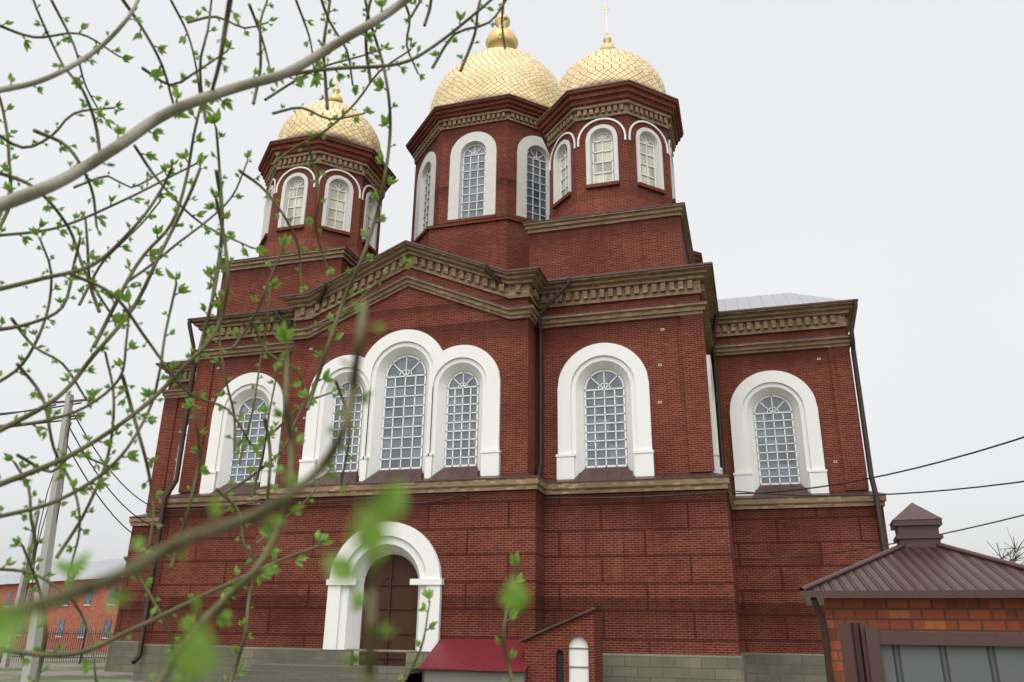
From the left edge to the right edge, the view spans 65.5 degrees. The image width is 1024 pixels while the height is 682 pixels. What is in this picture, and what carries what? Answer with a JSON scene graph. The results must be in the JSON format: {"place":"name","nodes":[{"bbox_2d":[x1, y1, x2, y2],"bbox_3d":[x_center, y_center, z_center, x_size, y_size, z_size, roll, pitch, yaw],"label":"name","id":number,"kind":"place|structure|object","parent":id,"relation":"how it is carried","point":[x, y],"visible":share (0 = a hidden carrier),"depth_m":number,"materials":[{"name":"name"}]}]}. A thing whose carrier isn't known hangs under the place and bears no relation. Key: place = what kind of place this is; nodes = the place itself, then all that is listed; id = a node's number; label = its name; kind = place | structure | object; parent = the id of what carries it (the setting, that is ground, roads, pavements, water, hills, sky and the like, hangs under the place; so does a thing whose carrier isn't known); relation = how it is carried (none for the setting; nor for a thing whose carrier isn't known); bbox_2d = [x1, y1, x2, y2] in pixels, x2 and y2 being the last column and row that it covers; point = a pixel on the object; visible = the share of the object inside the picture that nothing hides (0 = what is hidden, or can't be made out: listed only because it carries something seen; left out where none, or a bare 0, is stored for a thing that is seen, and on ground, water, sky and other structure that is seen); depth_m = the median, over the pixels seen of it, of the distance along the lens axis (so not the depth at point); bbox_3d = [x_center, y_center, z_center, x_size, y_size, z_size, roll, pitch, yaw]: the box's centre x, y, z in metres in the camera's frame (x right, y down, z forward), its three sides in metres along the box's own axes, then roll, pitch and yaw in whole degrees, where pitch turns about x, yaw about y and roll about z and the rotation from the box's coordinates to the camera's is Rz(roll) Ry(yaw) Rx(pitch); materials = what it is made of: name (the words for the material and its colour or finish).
{"place":"outdoors","nodes":[
{"label":"outdoors","id":0,"kind":"place"},
{"bbox_2d":[0,558,125,652],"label":"brick building","id":1,"kind":"structure","parent":0,"point":[98,615],"depth_m":75.71,"materials":[{"name":"brick"}]},
{"bbox_2d":[0,647,149,681],"bbox_3d":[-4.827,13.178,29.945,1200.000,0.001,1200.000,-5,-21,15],"label":"wall","id":2,"kind":"structure","parent":0,"point":[64,671],"depth_m":39.47,"materials":[{"name":"grey concrete"}]},
{"bbox_2d":[1,510,39,666],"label":"utility pole","id":3,"kind":"object","parent":2,"relation":"on","point":[5,662],"visible":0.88,"depth_m":45.24,"materials":[{"name":"concrete"}]},
{"bbox_2d":[20,394,86,681],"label":"utility pole","id":4,"kind":"object","parent":2,"relation":"on","point":[34,637],"visible":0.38,"depth_m":23.64,"materials":[{"name":"concrete"}]},
{"bbox_2d":[0,402,1023,599],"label":"overhead wires","id":5,"kind":"object","parent":4,"relation":"attached to","point":[76,418],"visible":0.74,"depth_m":26.91,"materials":[{"name":"black"}]},
{"bbox_2d":[0,628,113,663],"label":"iron fence","id":6,"kind":"object","parent":2,"relation":"on","point":[83,643],"visible":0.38,"depth_m":48.41,"materials":[{"name":"black"}]},
{"bbox_2d":[419,639,528,681],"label":"red canopy roof","id":7,"kind":"structure","parent":2,"relation":"on","point":[464,660],"depth_m":27.43,"materials":[{"name":"red painted metal sheet"}]},
{"bbox_2d":[518,607,603,681],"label":"side porch","id":8,"kind":"object","parent":2,"relation":"on","point":[569,649],"visible":1,"depth_m":26.73,"materials":[{"name":"red brick"}]},
{"bbox_2d":[799,503,1023,681],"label":"gatehouse","id":9,"kind":"object","parent":2,"relation":"on","point":[919,577],"visible":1,"depth_m":7.82,"materials":[{"name":"orange brick"},{"name":"brown metal"},{"name":"grey metal"}]},
{"bbox_2d":[838,623,1023,681],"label":"sheet gate","id":10,"kind":"structure","parent":9,"relation":"in","point":[871,654],"depth_m":3.89,"materials":[{"name":"grey metal"}]},
{"bbox_2d":[988,529,1023,563],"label":"tree","id":11,"kind":"object","parent":2,"relation":"on","point":[1010,553],"visible":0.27,"depth_m":41.13,"materials":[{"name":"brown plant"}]},
{"bbox_2d":[0,0,530,681],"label":"twigs","id":12,"kind":"object","parent":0,"point":[194,656],"visible":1,"depth_m":1.71,"materials":[{"name":"green plant"}]},
{"bbox_2d":[222,663,421,681],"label":"portal steps","id":13,"kind":"structure","parent":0,"point":[272,672],"depth_m":28.73,"materials":[{"name":"concrete"}]},
{"bbox_2d":[105,240,888,681],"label":"cathedral","id":14,"kind":"structure","parent":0,"point":[701,586],"depth_m":33.20,"materials":[{"name":"brick"}]},
{"bbox_2d":[216,133,395,314],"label":"tower","id":15,"kind":"structure","parent":14,"relation":"on","point":[351,178],"depth_m":43.13,"materials":[{"name":"red brick"}]},
{"bbox_2d":[277,57,380,153],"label":"dome","id":16,"kind":"structure","parent":15,"relation":"on","point":[300,122],"depth_m":45.20,"materials":[{"name":"gold metal"}]},
{"bbox_2d":[406,93,549,269],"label":"tower","id":17,"kind":"structure","parent":14,"relation":"on","point":[481,189],"depth_m":45.64,"materials":[{"name":"red brick"}]},
{"bbox_2d":[430,0,558,111],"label":"dome","id":18,"kind":"structure","parent":17,"relation":"on","point":[495,68],"depth_m":48.52,"materials":[{"name":"gold metal"}]},
{"bbox_2d":[131,264,886,663],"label":"downpipes","id":19,"kind":"object","parent":14,"relation":"attached to","point":[539,468],"visible":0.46,"depth_m":35.19,"materials":[{"name":"black metal"}]},
{"bbox_2d":[522,79,694,279],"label":"tower","id":20,"kind":"structure","parent":14,"relation":"on","point":[614,205],"depth_m":38.32,"materials":[{"name":"red brick"}]},
{"bbox_2d":[553,6,665,103],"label":"dome","id":21,"kind":"structure","parent":20,"relation":"on","point":[608,62],"depth_m":40.63,"materials":[{"name":"gold metal"}]},
{"bbox_2d":[693,250,702,263],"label":"chimney","id":22,"kind":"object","parent":14,"relation":"on","point":[698,257],"depth_m":56.27,"materials":[{"name":"red brick"}]},
{"bbox_2d":[0,0,1023,584],"label":"sky","id":23,"kind":"structure","parent":0,"point":[871,152],"materials":[{"name":"white"}]}
]}

